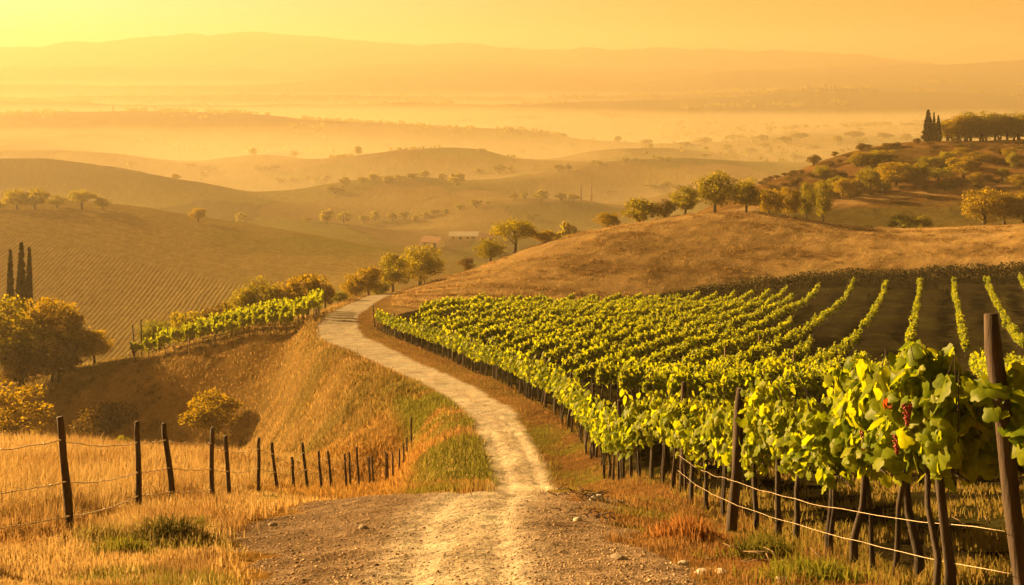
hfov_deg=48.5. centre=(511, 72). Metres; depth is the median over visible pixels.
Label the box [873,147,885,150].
shrub
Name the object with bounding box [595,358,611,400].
grapevine
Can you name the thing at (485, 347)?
grapevine
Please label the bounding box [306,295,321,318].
grapevine
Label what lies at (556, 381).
grapevine
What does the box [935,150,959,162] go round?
shrub
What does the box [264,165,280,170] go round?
tree
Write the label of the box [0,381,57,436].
tree
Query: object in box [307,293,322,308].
grapevine
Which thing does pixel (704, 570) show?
stone
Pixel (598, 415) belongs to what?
grapevine
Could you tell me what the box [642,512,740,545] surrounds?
grass clump
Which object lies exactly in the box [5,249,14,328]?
cypress tree
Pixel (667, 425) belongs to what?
grapevine
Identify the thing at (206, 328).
grapevine
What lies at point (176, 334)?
grapevine
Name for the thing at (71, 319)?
tree
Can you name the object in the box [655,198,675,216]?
shrub
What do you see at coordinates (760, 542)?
grass clump
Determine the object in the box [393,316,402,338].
grapevine
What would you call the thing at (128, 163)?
tree
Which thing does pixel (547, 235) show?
tree
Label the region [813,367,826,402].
grapevine
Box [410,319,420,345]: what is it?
grapevine
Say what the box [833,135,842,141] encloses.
tree
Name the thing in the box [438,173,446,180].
tree
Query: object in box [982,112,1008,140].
tree
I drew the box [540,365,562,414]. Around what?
grapevine
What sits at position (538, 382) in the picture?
grapevine
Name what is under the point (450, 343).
grapevine
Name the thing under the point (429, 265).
tree
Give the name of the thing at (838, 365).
grapevine
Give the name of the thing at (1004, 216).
tree
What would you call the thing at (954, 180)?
shrub
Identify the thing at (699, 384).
grapevine
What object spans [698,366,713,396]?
grapevine
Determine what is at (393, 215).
tree
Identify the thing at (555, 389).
grapevine
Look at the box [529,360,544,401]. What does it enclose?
grapevine
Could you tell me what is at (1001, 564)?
vineyard weeds
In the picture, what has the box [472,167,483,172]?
tree
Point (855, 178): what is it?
tree
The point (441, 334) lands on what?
grapevine
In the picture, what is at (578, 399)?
grapevine
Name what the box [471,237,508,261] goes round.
tree
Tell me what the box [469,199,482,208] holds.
tree
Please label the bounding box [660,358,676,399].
grapevine
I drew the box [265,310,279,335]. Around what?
grapevine
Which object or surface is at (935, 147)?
shrub
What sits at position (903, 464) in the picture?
grapevine
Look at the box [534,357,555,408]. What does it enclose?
grapevine
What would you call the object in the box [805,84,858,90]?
hilltop castle
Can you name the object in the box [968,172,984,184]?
tree
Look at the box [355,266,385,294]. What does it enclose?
tree
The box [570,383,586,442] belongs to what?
grapevine
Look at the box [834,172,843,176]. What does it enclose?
shrub
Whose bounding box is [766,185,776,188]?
shrub
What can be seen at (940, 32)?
sky
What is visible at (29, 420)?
shrub
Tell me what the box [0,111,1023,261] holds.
valley
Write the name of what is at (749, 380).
grapevine
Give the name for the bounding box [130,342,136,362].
wooden stake
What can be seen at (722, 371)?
grapevine
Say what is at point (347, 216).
tree
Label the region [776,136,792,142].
tree
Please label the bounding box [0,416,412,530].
wire fence
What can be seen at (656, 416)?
grapevine
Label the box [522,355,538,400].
grapevine
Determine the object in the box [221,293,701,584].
dirt track
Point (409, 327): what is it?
grapevine
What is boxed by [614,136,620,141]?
tree
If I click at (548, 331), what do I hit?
vineyard rows
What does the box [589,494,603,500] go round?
stone
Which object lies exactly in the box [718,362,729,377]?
grapevine
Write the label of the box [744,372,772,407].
grapevine
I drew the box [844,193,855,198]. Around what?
shrub
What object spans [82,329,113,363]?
tree
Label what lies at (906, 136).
tree
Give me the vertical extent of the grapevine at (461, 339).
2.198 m
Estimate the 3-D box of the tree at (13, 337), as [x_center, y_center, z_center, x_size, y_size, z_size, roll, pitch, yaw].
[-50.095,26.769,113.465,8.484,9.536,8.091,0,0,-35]
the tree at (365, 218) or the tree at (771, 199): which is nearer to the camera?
the tree at (771, 199)
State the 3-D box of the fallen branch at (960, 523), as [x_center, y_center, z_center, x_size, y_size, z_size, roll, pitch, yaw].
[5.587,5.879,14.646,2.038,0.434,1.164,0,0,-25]
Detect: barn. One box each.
[420,235,445,247]
[449,231,478,238]
[478,233,496,240]
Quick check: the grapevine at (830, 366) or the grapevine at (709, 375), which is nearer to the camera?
the grapevine at (709, 375)
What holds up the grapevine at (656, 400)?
on the meadow
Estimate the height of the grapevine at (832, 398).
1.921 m
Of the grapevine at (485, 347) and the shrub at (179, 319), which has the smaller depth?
the grapevine at (485, 347)
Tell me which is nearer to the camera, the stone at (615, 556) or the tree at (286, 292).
the stone at (615, 556)
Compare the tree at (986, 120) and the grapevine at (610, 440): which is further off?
the tree at (986, 120)
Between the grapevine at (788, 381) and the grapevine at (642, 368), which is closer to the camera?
the grapevine at (788, 381)
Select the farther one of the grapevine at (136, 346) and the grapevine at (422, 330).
the grapevine at (136, 346)
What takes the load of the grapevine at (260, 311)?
on the grassy bank
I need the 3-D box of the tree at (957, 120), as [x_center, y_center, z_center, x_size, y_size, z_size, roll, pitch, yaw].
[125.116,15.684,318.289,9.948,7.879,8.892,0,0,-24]
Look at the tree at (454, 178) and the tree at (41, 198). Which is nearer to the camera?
the tree at (41, 198)
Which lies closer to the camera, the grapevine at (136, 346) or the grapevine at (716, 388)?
the grapevine at (716, 388)
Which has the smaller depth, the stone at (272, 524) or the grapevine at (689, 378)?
the stone at (272, 524)
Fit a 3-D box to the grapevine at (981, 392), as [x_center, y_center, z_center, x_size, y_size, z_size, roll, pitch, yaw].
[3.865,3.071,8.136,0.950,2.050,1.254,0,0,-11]
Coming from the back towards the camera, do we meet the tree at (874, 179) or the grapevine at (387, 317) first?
the tree at (874, 179)
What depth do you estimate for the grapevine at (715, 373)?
43.22 m
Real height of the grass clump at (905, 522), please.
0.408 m
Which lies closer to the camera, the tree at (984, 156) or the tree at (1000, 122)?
the tree at (984, 156)
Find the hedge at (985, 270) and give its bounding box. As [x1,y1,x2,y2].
[616,259,1023,299]
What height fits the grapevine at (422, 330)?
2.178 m
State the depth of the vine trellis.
8.21 m
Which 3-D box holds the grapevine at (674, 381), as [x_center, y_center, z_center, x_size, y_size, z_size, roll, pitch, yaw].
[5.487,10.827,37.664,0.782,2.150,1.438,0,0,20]
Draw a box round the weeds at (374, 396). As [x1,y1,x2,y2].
[54,317,420,455]
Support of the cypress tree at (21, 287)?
on the grassy bank
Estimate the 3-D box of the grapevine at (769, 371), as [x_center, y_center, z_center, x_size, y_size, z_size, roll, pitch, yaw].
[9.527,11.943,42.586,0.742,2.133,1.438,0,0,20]
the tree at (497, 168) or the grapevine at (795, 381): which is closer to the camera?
the grapevine at (795, 381)
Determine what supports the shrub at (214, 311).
on the grassy bank
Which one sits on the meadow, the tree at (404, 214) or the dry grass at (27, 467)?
the dry grass at (27, 467)
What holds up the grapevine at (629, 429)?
on the meadow
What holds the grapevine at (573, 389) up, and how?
on the meadow
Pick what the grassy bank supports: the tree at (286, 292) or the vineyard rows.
the tree at (286, 292)
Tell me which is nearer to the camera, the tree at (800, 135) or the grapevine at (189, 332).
the grapevine at (189, 332)
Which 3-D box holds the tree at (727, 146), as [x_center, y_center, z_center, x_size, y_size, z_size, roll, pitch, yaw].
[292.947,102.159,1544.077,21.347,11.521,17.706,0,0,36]
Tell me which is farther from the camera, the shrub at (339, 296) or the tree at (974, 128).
the tree at (974, 128)
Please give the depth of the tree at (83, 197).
420.75 m
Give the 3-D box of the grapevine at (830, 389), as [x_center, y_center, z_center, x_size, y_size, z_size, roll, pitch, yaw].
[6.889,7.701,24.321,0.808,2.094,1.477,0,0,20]
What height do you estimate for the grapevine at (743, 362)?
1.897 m
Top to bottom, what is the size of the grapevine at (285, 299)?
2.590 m
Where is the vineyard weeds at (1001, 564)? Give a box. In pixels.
[669,446,1023,584]
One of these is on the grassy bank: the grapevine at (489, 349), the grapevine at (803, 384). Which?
the grapevine at (489, 349)
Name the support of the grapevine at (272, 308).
on the grassy bank
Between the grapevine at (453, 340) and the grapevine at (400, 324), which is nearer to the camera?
the grapevine at (453, 340)
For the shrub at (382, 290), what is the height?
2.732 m
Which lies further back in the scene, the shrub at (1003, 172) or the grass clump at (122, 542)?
the shrub at (1003, 172)
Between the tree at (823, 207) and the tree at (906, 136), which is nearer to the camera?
the tree at (823, 207)
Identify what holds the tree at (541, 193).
on the valley
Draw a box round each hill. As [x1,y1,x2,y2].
[0,200,458,378]
[393,212,1023,315]
[459,140,1023,272]
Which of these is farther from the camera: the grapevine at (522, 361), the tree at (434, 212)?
the tree at (434, 212)
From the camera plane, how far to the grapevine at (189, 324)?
115.72 m
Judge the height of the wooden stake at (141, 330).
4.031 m
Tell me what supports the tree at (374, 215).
on the valley
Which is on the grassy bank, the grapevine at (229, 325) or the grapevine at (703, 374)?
the grapevine at (229, 325)
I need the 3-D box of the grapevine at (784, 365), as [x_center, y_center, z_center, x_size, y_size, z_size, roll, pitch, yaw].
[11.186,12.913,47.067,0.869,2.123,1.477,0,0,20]
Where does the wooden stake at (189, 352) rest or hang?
on the grassy bank
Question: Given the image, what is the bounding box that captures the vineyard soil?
[380,280,1023,584]
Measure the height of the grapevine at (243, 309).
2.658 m
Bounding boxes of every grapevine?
[129,340,144,362]
[143,337,157,357]
[155,326,169,352]
[157,331,171,353]
[169,325,182,348]
[170,326,185,352]
[181,319,195,339]
[183,322,196,337]
[184,324,198,349]
[197,318,210,340]
[197,319,211,345]
[210,312,223,318]
[211,313,224,337]
[211,319,225,343]
[224,308,237,330]
[224,311,238,334]
[224,318,239,339]
[237,305,250,327]
[238,306,251,329]
[238,310,251,328]
[238,312,252,334]
[252,302,265,310]
[252,305,265,326]
[252,311,266,334]
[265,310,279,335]
[266,298,279,307]
[266,304,280,326]
[279,303,294,326]
[279,310,293,334]
[280,298,291,304]
[293,296,306,319]
[293,301,307,322]
[295,296,308,317]
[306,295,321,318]
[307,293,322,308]
[309,290,323,312]
[309,292,322,313]
[374,308,382,330]
[375,309,383,331]
[380,311,387,332]
[381,312,389,333]
[384,312,392,334]
[388,316,398,337]
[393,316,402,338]
[396,314,405,339]
[398,319,406,338]
[401,319,409,342]
[405,319,416,344]
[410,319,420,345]
[411,324,422,346]
[416,323,423,347]
[418,322,431,350]
[423,327,432,350]
[428,327,437,353]
[431,327,440,354]
[437,328,449,357]
[441,331,448,358]
[445,329,452,360]
[445,331,455,360]
[450,331,462,363]
[453,333,464,364]
[455,335,467,366]
[458,334,470,367]
[463,336,472,363]
[467,339,480,371]
[470,342,479,372]
[474,341,483,374]
[478,341,491,375]
[479,338,493,376]
[485,338,498,378]
[486,344,503,380]
[495,347,506,382]
[499,347,514,385]
[501,347,517,387]
[506,348,518,392]
[513,350,525,395]
[517,351,535,397]
[520,355,534,398]
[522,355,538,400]
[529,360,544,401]
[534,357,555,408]
[534,361,543,405]
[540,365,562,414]
[548,364,562,409]
[551,368,565,418]
[552,372,566,424]
[558,369,576,427]
[559,373,575,431]
[565,377,583,436]
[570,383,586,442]
[570,387,591,445]
[573,382,599,453]
[579,392,604,458]
[585,397,603,465]
[588,399,613,474]
[592,405,616,478]
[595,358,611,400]
[599,407,625,479]
[601,402,623,479]
[603,416,633,478]
[610,407,643,477]
[617,360,636,408]
[619,389,653,476]
[628,359,641,401]
[630,388,667,478]
[636,356,648,399]
[639,363,666,398]
[639,377,671,482]
[640,356,653,401]
[641,393,676,489]
[654,367,667,394]
[656,389,707,492]
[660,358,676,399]
[665,367,689,400]
[666,388,710,502]
[669,358,682,373]
[673,398,721,510]
[680,367,696,404]
[682,361,694,402]
[683,361,703,402]
[691,371,707,403]
[691,385,767,471]
[693,381,743,517]
[694,364,709,399]
[696,378,726,407]
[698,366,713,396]
[704,359,721,382]
[712,360,727,379]
[714,376,731,404]
[714,402,787,531]
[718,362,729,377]
[720,373,736,408]
[724,366,746,400]
[726,360,737,372]
[728,371,755,400]
[734,358,747,372]
[735,380,817,539]
[739,357,753,372]
[740,365,757,404]
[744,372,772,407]
[752,366,767,384]
[755,377,773,392]
[757,384,837,540]
[760,362,776,384]
[765,359,780,386]
[765,375,797,399]
[770,356,783,377]
[775,357,787,372]
[775,374,878,558]
[779,370,796,404]
[780,357,802,372]
[782,363,804,405]
[784,366,808,405]
[792,367,813,398]
[798,366,822,392]
[800,367,818,400]
[805,370,821,398]
[808,360,827,393]
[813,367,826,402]
[816,358,832,399]
[820,364,833,402]
[821,382,838,408]
[822,389,837,481]
[823,347,889,569]
[825,363,834,386]
[830,359,840,393]
[833,352,849,376]
[846,348,956,579]
[867,339,990,584]
[963,361,1023,480]
[977,348,983,367]
[979,358,986,374]
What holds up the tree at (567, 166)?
on the valley
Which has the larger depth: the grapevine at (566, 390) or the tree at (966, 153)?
the tree at (966, 153)
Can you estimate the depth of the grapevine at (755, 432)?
14.43 m
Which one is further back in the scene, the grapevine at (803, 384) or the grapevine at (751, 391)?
the grapevine at (803, 384)
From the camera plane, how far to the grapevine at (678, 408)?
19.50 m
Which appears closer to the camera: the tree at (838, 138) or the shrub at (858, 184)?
the shrub at (858, 184)
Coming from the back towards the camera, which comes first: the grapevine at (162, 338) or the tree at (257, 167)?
the tree at (257, 167)
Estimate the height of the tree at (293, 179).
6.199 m
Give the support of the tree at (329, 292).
on the grassy bank
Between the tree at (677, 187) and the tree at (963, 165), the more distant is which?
the tree at (677, 187)
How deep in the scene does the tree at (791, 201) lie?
203.12 m
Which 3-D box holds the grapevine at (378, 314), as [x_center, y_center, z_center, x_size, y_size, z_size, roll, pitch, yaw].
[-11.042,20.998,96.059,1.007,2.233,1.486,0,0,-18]
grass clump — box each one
[83,532,157,556]
[120,508,223,544]
[187,514,220,531]
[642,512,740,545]
[701,522,805,562]
[731,544,886,584]
[882,509,926,526]
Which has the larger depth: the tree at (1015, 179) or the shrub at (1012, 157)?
the shrub at (1012, 157)
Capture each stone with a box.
[268,522,276,525]
[359,525,367,528]
[573,517,581,520]
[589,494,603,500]
[611,553,627,559]
[678,560,688,565]
[694,568,712,575]
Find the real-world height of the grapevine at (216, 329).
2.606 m
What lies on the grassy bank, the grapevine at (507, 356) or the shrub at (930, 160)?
the grapevine at (507, 356)
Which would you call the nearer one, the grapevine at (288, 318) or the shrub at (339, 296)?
the grapevine at (288, 318)
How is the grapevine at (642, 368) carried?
on the vineyard soil
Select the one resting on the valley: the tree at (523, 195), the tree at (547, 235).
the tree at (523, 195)
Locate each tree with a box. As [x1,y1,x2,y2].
[0,294,52,385]
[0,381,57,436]
[1,188,30,209]
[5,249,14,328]
[10,296,90,372]
[12,242,28,372]
[20,187,50,209]
[25,247,34,372]
[48,195,67,207]
[49,325,104,368]
[67,189,101,209]
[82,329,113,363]
[92,197,109,209]
[125,161,136,166]
[171,174,180,179]
[176,387,244,444]
[182,163,199,169]
[188,207,206,221]
[198,171,206,178]
[201,165,216,170]
[221,288,260,326]
[235,212,246,222]
[238,275,282,322]
[249,148,257,155]
[251,165,264,170]
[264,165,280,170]
[271,278,304,316]
[273,177,285,183]
[286,176,299,181]
[286,273,328,314]
[290,151,298,156]
[301,175,311,180]
[302,216,311,222]
[316,283,335,307]
[319,208,335,223]
[320,174,331,182]
[324,186,346,193]
[336,211,351,222]
[338,177,350,185]
[339,273,368,296]
[354,146,361,154]
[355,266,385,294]
[357,177,368,182]
[359,215,369,222]
[367,173,379,181]
[369,211,379,220]
[377,252,413,291]
[382,175,390,183]
[386,212,396,220]
[390,175,402,182]
[393,244,446,285]
[397,211,409,219]
[406,173,418,179]
[412,214,418,221]
[419,170,429,177]
[419,212,429,217]
[429,210,439,215]
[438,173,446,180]
[448,173,464,184]
[454,204,465,209]
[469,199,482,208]
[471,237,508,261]
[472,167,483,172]
[477,148,486,152]
[487,217,540,253]
[491,164,506,173]
[510,192,516,199]
[519,192,527,200]
[522,213,539,218]
[532,230,557,241]
[533,189,549,200]
[552,164,564,170]
[553,220,580,237]
[554,193,566,201]
[564,164,571,170]
[567,193,580,201]
[591,212,620,227]
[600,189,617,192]
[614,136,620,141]
[638,139,653,143]
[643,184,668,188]
[667,186,699,213]
[672,185,683,191]
[677,141,696,147]
[692,170,740,212]
[695,137,712,142]
[722,144,733,149]
[724,134,738,139]
[725,176,764,211]
[746,148,756,153]
[751,135,768,139]
[756,189,787,213]
[758,142,769,147]
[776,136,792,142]
[778,186,802,215]
[792,132,808,137]
[797,182,816,219]
[812,179,832,221]
[831,177,856,198]
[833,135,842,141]
[843,131,864,136]
[849,151,872,165]
[852,177,874,189]
[856,166,883,193]
[876,161,915,186]
[877,133,894,138]
[881,150,899,161]
[881,174,897,183]
[900,133,912,139]
[904,175,925,186]
[906,162,934,184]
[921,110,935,141]
[932,112,936,141]
[935,115,942,141]
[940,121,959,140]
[942,115,977,138]
[945,156,980,179]
[953,111,985,140]
[953,147,967,156]
[958,186,1013,224]
[961,151,980,159]
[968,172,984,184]
[970,153,996,161]
[971,110,999,140]
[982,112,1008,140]
[989,192,1018,224]
[998,113,1023,139]
[1001,147,1019,155]
[1004,190,1023,223]
[1005,174,1023,187]
[1006,111,1023,139]
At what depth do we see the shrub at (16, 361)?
110.15 m
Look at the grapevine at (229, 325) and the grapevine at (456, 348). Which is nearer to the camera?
the grapevine at (456, 348)
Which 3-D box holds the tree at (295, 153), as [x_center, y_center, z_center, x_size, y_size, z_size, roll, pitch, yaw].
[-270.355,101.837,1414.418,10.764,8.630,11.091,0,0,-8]
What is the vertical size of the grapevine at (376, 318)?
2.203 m
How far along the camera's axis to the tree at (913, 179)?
258.00 m
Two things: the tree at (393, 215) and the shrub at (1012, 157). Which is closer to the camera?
the shrub at (1012, 157)
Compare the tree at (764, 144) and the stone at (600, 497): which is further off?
the tree at (764, 144)
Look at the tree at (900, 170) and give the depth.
259.17 m
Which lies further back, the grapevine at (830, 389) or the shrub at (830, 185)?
the shrub at (830, 185)
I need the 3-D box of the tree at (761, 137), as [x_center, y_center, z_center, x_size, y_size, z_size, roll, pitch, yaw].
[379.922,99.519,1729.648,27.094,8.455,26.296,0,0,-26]
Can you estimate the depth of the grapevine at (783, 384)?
30.91 m
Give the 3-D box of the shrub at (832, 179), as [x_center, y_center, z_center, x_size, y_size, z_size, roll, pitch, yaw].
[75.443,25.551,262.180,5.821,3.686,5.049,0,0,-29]
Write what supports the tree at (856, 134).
on the valley
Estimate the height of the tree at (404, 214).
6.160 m
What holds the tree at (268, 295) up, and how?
on the grassy bank
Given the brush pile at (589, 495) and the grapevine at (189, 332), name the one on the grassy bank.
the grapevine at (189, 332)
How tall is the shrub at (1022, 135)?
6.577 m
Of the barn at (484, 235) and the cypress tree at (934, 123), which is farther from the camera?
the barn at (484, 235)
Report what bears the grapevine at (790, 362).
on the vineyard soil
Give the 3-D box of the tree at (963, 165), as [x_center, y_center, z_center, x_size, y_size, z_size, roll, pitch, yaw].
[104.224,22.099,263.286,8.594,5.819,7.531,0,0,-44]
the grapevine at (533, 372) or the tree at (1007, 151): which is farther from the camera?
the tree at (1007, 151)
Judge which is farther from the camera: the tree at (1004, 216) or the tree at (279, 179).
the tree at (279, 179)
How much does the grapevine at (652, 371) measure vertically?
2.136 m
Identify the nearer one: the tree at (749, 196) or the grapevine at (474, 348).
the grapevine at (474, 348)
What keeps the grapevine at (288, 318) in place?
on the grassy bank
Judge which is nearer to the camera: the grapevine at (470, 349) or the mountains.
the grapevine at (470, 349)
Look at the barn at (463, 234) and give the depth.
597.06 m
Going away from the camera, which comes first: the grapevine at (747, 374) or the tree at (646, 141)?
the grapevine at (747, 374)
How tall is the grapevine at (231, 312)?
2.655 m
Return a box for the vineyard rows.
[409,272,1023,399]
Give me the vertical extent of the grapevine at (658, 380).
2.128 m
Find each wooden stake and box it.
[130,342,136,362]
[140,319,141,354]
[188,338,190,354]
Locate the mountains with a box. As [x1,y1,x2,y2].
[0,32,1023,125]
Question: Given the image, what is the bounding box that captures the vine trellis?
[393,312,1023,584]
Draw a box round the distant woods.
[0,79,1023,161]
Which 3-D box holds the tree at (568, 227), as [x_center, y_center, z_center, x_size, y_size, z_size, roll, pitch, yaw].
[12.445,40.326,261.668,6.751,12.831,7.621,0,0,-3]
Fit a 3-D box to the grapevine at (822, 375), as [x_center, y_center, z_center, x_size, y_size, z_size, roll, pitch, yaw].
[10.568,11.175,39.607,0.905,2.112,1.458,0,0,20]
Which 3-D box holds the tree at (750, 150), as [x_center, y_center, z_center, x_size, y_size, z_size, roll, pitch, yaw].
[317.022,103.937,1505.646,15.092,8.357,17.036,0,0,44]
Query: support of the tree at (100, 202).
on the hill at (115, 271)
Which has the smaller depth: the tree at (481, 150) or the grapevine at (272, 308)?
the grapevine at (272, 308)
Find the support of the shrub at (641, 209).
on the hill at (652, 251)
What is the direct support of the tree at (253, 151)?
on the valley
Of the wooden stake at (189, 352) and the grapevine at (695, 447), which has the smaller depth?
the grapevine at (695, 447)
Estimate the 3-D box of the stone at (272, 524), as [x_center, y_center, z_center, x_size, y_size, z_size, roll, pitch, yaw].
[-3.108,5.871,14.784,0.122,0.052,0.092,0,0,8]
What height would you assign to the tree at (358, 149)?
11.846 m
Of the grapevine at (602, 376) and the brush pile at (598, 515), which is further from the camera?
the grapevine at (602, 376)
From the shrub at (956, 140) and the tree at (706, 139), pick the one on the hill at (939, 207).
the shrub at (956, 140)
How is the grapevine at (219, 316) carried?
on the grassy bank
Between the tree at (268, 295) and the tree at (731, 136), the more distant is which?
the tree at (731, 136)
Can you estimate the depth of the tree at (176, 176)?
857.24 m
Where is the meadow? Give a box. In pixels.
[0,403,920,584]
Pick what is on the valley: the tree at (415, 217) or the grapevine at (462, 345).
the tree at (415, 217)
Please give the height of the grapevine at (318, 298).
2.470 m
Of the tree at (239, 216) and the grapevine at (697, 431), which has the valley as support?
the tree at (239, 216)
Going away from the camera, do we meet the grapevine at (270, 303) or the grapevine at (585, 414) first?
the grapevine at (585, 414)
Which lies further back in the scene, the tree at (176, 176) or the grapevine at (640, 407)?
the tree at (176, 176)
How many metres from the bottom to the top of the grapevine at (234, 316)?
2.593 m
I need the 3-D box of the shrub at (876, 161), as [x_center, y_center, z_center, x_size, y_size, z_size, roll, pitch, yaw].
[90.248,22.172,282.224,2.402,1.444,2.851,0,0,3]
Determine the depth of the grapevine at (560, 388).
40.22 m
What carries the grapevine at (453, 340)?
on the grassy bank
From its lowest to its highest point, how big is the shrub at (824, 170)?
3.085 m
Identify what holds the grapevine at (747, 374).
on the vineyard soil
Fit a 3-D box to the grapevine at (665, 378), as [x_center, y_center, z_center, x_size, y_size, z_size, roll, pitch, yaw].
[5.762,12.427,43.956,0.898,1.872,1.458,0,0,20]
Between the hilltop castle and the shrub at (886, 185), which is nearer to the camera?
the shrub at (886, 185)
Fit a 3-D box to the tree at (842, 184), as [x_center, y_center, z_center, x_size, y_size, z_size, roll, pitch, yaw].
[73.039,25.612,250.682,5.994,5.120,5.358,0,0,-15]
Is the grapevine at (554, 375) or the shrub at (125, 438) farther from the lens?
the grapevine at (554, 375)
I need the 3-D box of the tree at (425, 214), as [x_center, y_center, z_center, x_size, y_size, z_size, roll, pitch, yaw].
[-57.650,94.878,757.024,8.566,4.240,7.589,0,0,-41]
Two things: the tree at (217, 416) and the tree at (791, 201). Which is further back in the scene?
the tree at (791, 201)
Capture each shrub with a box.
[0,345,45,387]
[20,337,82,383]
[23,413,59,423]
[68,400,139,441]
[117,435,131,443]
[134,319,175,351]
[161,309,211,343]
[202,302,235,334]
[332,291,347,302]
[372,282,390,294]
[456,257,476,270]
[620,196,663,221]
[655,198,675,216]
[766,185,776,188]
[789,177,802,181]
[806,154,821,165]
[809,182,833,190]
[812,165,833,176]
[821,162,833,166]
[824,175,847,186]
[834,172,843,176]
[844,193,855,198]
[847,155,868,165]
[849,180,866,195]
[855,145,866,149]
[867,190,876,195]
[868,149,887,160]
[871,159,880,163]
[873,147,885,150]
[875,182,891,190]
[887,213,921,227]
[913,156,938,163]
[916,214,934,228]
[925,166,955,180]
[929,145,940,149]
[933,163,944,167]
[933,181,960,190]
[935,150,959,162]
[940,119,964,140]
[951,138,961,143]
[951,177,962,182]
[953,144,965,147]
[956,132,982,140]
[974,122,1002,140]
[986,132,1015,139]
[986,147,999,152]
[993,167,1009,179]
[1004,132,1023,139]
[1005,151,1019,168]
[1013,140,1022,144]
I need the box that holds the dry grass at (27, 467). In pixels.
[0,407,487,584]
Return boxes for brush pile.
[545,484,621,502]
[554,508,614,519]
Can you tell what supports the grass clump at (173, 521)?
on the meadow
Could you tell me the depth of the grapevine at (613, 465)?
28.99 m
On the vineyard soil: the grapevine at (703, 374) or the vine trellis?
the grapevine at (703, 374)
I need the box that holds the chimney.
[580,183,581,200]
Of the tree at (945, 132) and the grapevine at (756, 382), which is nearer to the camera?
the grapevine at (756, 382)
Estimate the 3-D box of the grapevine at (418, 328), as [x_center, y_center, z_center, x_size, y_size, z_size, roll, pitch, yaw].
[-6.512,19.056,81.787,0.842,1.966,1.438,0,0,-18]
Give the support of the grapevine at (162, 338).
on the grassy bank
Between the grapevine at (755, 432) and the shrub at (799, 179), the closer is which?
the grapevine at (755, 432)
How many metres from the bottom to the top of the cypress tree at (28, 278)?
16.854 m
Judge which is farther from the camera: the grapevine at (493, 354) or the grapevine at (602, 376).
the grapevine at (493, 354)
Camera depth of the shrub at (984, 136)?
319.28 m
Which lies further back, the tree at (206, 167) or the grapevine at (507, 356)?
the tree at (206, 167)
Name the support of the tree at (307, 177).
on the valley
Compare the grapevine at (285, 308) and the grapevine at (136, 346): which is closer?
the grapevine at (285, 308)
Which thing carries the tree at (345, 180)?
on the valley
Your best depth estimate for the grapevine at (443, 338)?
73.97 m
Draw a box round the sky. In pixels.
[0,0,1023,64]
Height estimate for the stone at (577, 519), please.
0.057 m
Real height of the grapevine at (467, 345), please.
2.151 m
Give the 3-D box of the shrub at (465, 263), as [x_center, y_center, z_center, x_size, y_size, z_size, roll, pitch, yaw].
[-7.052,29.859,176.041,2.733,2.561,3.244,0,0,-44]
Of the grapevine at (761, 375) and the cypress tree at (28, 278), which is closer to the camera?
the grapevine at (761, 375)
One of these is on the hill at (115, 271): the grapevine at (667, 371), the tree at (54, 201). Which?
the tree at (54, 201)
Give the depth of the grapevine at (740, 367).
48.99 m
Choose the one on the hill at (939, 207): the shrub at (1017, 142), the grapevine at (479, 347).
the shrub at (1017, 142)
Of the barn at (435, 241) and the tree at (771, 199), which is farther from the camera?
the barn at (435, 241)
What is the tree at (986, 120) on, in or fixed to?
on the hill at (939, 207)
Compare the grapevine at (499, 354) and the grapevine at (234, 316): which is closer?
the grapevine at (499, 354)
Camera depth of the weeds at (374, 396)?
67.50 m
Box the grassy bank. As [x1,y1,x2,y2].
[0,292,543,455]
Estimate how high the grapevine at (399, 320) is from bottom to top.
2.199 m
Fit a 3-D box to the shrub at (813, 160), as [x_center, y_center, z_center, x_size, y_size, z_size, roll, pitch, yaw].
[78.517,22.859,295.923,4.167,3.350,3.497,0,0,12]
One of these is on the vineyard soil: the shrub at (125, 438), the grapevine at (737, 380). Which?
the grapevine at (737, 380)
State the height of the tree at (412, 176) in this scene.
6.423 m
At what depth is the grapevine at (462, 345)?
67.47 m
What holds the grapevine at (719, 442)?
on the meadow
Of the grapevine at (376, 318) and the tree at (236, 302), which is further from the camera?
the tree at (236, 302)
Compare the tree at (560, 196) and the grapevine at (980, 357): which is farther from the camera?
the tree at (560, 196)
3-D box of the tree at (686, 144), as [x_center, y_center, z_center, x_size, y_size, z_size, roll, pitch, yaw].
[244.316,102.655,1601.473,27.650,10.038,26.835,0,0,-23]
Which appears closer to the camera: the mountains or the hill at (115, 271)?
the hill at (115, 271)
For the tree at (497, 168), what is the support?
on the valley
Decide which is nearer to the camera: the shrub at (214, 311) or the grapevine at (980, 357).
the grapevine at (980, 357)
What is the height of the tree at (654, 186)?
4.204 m
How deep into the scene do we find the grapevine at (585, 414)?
33.53 m
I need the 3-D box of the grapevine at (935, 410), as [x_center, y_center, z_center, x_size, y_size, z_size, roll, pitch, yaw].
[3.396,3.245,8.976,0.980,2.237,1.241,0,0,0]

